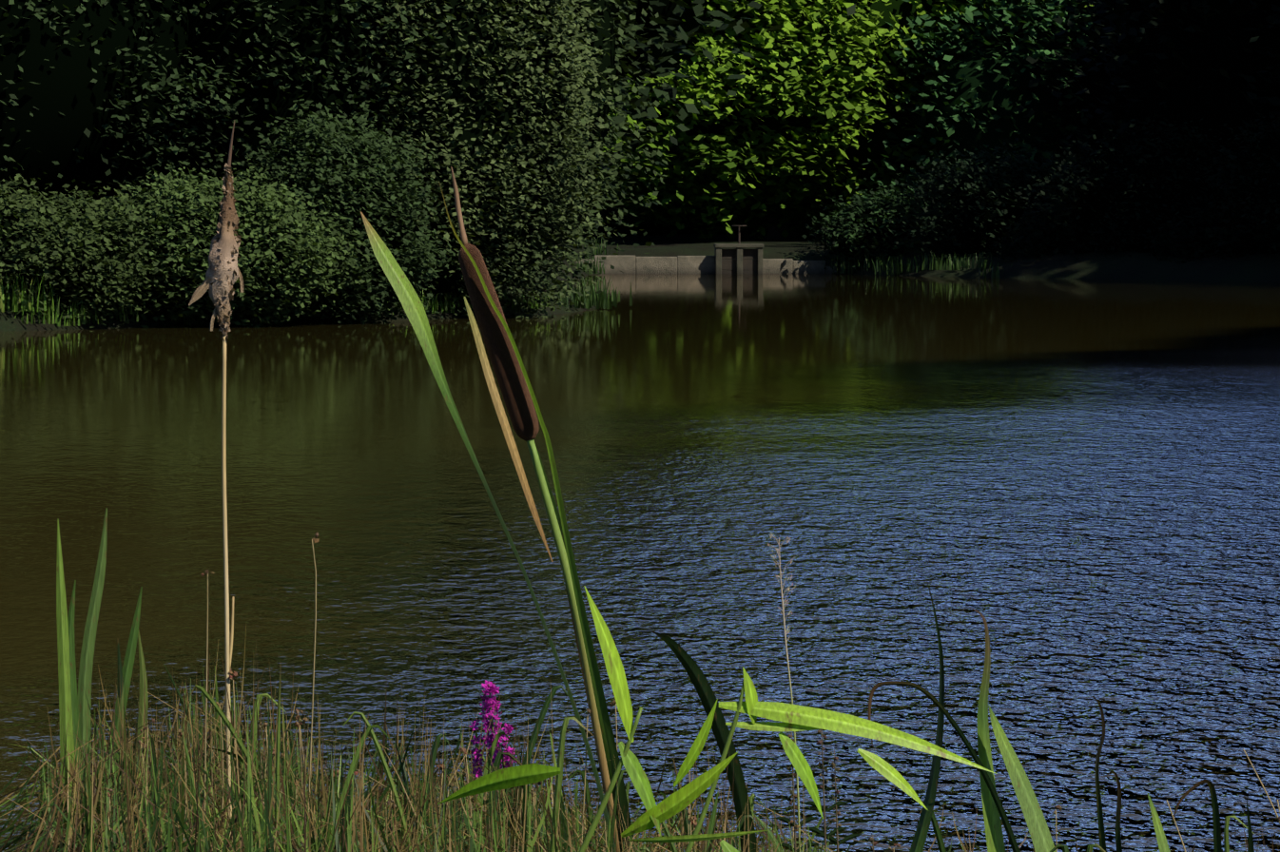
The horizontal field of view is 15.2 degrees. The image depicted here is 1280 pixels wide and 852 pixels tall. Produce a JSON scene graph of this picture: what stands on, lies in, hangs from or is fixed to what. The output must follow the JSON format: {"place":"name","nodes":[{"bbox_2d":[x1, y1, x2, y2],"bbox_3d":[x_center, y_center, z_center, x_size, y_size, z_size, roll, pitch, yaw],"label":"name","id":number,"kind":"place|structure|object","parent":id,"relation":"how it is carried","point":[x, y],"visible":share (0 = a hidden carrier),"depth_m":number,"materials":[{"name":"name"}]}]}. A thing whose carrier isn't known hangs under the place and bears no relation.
{"place":"outdoors","nodes":[
{"label":"outdoors","id":0,"kind":"place"},
{"bbox_2d":[221,120,620,851],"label":"stems","id":1,"kind":"object","parent":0,"point":[556,533],"visible":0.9,"depth_m":4.34,"materials":[{"name":"beige plant"}]},
{"bbox_2d":[205,169,239,334],"bbox_3d":[-0.377,-0.158,4.334,0.031,0.150,0.030,0,3,-1],"label":"cattail seed head","id":2,"kind":"object","parent":1,"relation":"attached to","point":[226,242],"visible":0.98,"depth_m":4.33},
{"bbox_2d":[188,163,243,341],"bbox_3d":[-0.383,-0.157,4.335,0.050,0.161,0.030,0,3,-1],"label":"cattail seed fluff","id":3,"kind":"object","parent":2,"relation":"on","point":[201,290],"visible":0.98,"depth_m":4.33,"materials":[{"name":"beige plant"}]},
{"bbox_2d":[469,679,517,777],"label":"loosestrife flowers","id":4,"kind":"object","parent":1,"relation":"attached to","point":[494,689],"visible":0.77,"depth_m":4.44,"materials":[{"name":"purple plant"}]},
{"bbox_2d":[458,243,539,441],"bbox_3d":[-0.128,-0.076,4.339,0.073,0.179,0.030,0,3,-1],"label":"cattail head","id":5,"kind":"object","parent":1,"relation":"attached to","point":[513,386],"visible":0.96,"depth_m":4.33},
{"bbox_2d":[0,273,1279,851],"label":"pond water","id":6,"kind":"structure","parent":0,"point":[1069,489],"depth_m":13.13,"materials":[{"name":"blue liquid"}]},
{"bbox_2d":[0,232,1279,331],"bbox_3d":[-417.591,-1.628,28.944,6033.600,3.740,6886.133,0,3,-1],"label":"ground","id":7,"kind":"structure","parent":0,"point":[1249,268],"depth_m":58.06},
{"bbox_2d":[0,271,54,312],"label":"reeds","id":8,"kind":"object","parent":7,"relation":"on","point":[15,305],"depth_m":34.27,"materials":[{"name":"green plant"}]},
{"bbox_2d":[0,156,170,329],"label":"shrub","id":9,"kind":"object","parent":7,"relation":"on","point":[69,256],"visible":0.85,"depth_m":34.53,"materials":[{"name":"green plant"}]},
{"bbox_2d":[102,179,137,214],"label":"tree","id":10,"kind":"object","parent":7,"relation":"on","point":[126,191],"depth_m":41.35,"materials":[{"name":"green plant"}]},
{"bbox_2d":[0,0,277,221],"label":"tree","id":11,"kind":"object","parent":7,"relation":"on","point":[87,99],"visible":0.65,"depth_m":36.61,"materials":[{"name":"green plant"}]},
{"bbox_2d":[105,0,461,213],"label":"tree","id":12,"kind":"object","parent":7,"relation":"on","point":[324,52],"visible":0.29,"depth_m":37.15,"materials":[{"name":"green plant"}]},
{"bbox_2d":[14,288,561,327],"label":"reeds","id":13,"kind":"object","parent":7,"relation":"on","point":[75,312],"depth_m":35.32,"materials":[{"name":"green plant"}]},
{"bbox_2d":[80,158,370,328],"bbox_3d":[-3.116,-1.289,35.324,2.510,1.362,1.651,0,3,-1],"label":"shrub","id":14,"kind":"object","parent":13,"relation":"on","point":[277,247],"depth_m":35.07,"materials":[{"name":"green plant"}]},
{"bbox_2d":[232,98,461,324],"bbox_3d":[-2.243,-1.564,36.286,1.898,1.821,1.623,0,3,-1],"label":"shrub","id":15,"kind":"object","parent":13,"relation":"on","point":[353,181],"depth_m":36.12,"materials":[{"name":"green plant"}]},
{"bbox_2d":[347,0,618,318],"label":"tree","id":16,"kind":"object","parent":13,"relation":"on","point":[493,125],"depth_m":37.53,"materials":[{"name":"green plant"}]},
{"bbox_2d":[6,737,572,851],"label":"bank grass","id":17,"kind":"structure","parent":7,"relation":"on","point":[289,834],"depth_m":3.89,"materials":[{"name":"green plant"}]},
{"bbox_2d":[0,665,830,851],"bbox_3d":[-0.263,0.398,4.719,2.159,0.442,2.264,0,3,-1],"label":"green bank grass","id":18,"kind":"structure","parent":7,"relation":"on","point":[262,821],"depth_m":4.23,"materials":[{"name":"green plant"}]},
{"bbox_2d":[506,0,704,308],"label":"tree","id":19,"kind":"object","parent":7,"relation":"on","point":[607,66],"visible":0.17,"depth_m":40.45,"materials":[{"name":"green plant"}]},
{"bbox_2d":[564,108,682,235],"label":"bush","id":20,"kind":"object","parent":7,"relation":"on","point":[606,211],"depth_m":72.19,"materials":[{"name":"green plant"}]},
{"bbox_2d":[0,624,1279,851],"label":"straw grass","id":21,"kind":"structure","parent":7,"relation":"on","point":[321,787],"depth_m":4.41,"materials":[{"name":"plant"}]},
{"bbox_2d":[108,532,1279,851],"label":"dry grass stalks","id":22,"kind":"object","parent":21,"relation":"attached to","point":[586,749],"visible":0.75,"depth_m":4.34,"materials":[{"name":"plant"}]},
{"bbox_2d":[103,532,1279,851],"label":"sedge seed heads","id":23,"kind":"object","parent":22,"relation":"attached to","point":[463,749],"visible":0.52,"depth_m":4.34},
{"bbox_2d":[56,180,1254,851],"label":"cattail leaves","id":24,"kind":"object","parent":7,"relation":"on","point":[73,706],"visible":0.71,"depth_m":4.34,"materials":[{"name":"green plant"}]},
{"bbox_2d":[573,255,842,273],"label":"sluice wall","id":25,"kind":"structure","parent":7,"relation":"on","point":[682,264],"depth_m":62.26,"materials":[{"name":"grey concrete"}]},
{"bbox_2d":[713,243,763,273],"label":"sluice frame","id":26,"kind":"object","parent":25,"relation":"attached to","point":[738,247],"visible":0.5,"depth_m":62.07,"materials":[{"name":"grey concrete"}]},
{"bbox_2d":[731,225,746,243],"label":"sluice valve handle","id":27,"kind":"object","parent":26,"relation":"on","point":[739,234],"visible":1,"depth_m":62.24,"materials":[{"name":"grey metal"}]},
{"bbox_2d":[721,249,757,273],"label":"sluice gate panels","id":28,"kind":"object","parent":26,"relation":"in","point":[749,261],"visible":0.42,"depth_m":62.14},
{"bbox_2d":[437,586,997,851],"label":"reed leaves","id":29,"kind":"object","parent":7,"relation":"on","point":[796,718],"visible":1,"depth_m":1.54,"materials":[{"name":"green plant"}]},
{"bbox_2d":[585,0,855,228],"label":"tree","id":30,"kind":"object","parent":7,"relation":"on","point":[664,9],"visible":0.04,"depth_m":44.44,"materials":[{"name":"green plant"}]},
{"bbox_2d":[552,237,1011,310],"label":"reeds","id":31,"kind":"object","parent":7,"relation":"on","point":[593,299],"visible":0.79,"depth_m":59.82,"materials":[{"name":"green plant"}]},
{"bbox_2d":[580,0,1092,240],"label":"oak tree","id":32,"kind":"object","parent":7,"relation":"on","point":[786,122],"depth_m":67.01,"materials":[{"name":"green plant"}]},
{"bbox_2d":[801,173,948,274],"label":"shrub","id":33,"kind":"object","parent":7,"relation":"on","point":[860,232],"visible":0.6,"depth_m":61.86,"materials":[{"name":"green plant"}]},
{"bbox_2d":[856,0,1105,208],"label":"oak tree","id":34,"kind":"object","parent":7,"relation":"on","point":[979,93],"visible":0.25,"depth_m":66.27,"materials":[{"name":"green plant"}]},
{"bbox_2d":[889,137,1076,265],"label":"shrub","id":35,"kind":"object","parent":7,"relation":"on","point":[980,200],"visible":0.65,"depth_m":60.47,"materials":[{"name":"green plant"}]},
{"bbox_2d":[987,200,1104,262],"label":"shrub","id":36,"kind":"object","parent":7,"relation":"on","point":[1032,242],"visible":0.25,"depth_m":59.27,"materials":[{"name":"green plant"}]},
{"bbox_2d":[999,0,1133,170],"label":"dark tree","id":37,"kind":"object","parent":7,"relation":"on","point":[1086,82],"visible":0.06,"depth_m":65.26,"materials":[{"name":"green plant"}]},
{"bbox_2d":[948,838,1248,851],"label":"green bank grass","id":38,"kind":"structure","parent":7,"relation":"on","point":[968,847],"depth_m":5.45,"materials":[{"name":"green plant"}]},
{"bbox_2d":[1015,114,1244,259],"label":"shrub","id":39,"kind":"object","parent":7,"relation":"on","point":[1116,187],"visible":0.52,"depth_m":58.47,"materials":[{"name":"green plant"}]},
{"bbox_2d":[1041,0,1279,184],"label":"dark tree","id":40,"kind":"object","parent":7,"relation":"on","point":[1177,55],"visible":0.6,"depth_m":58.80,"materials":[{"name":"green plant"}]}
]}

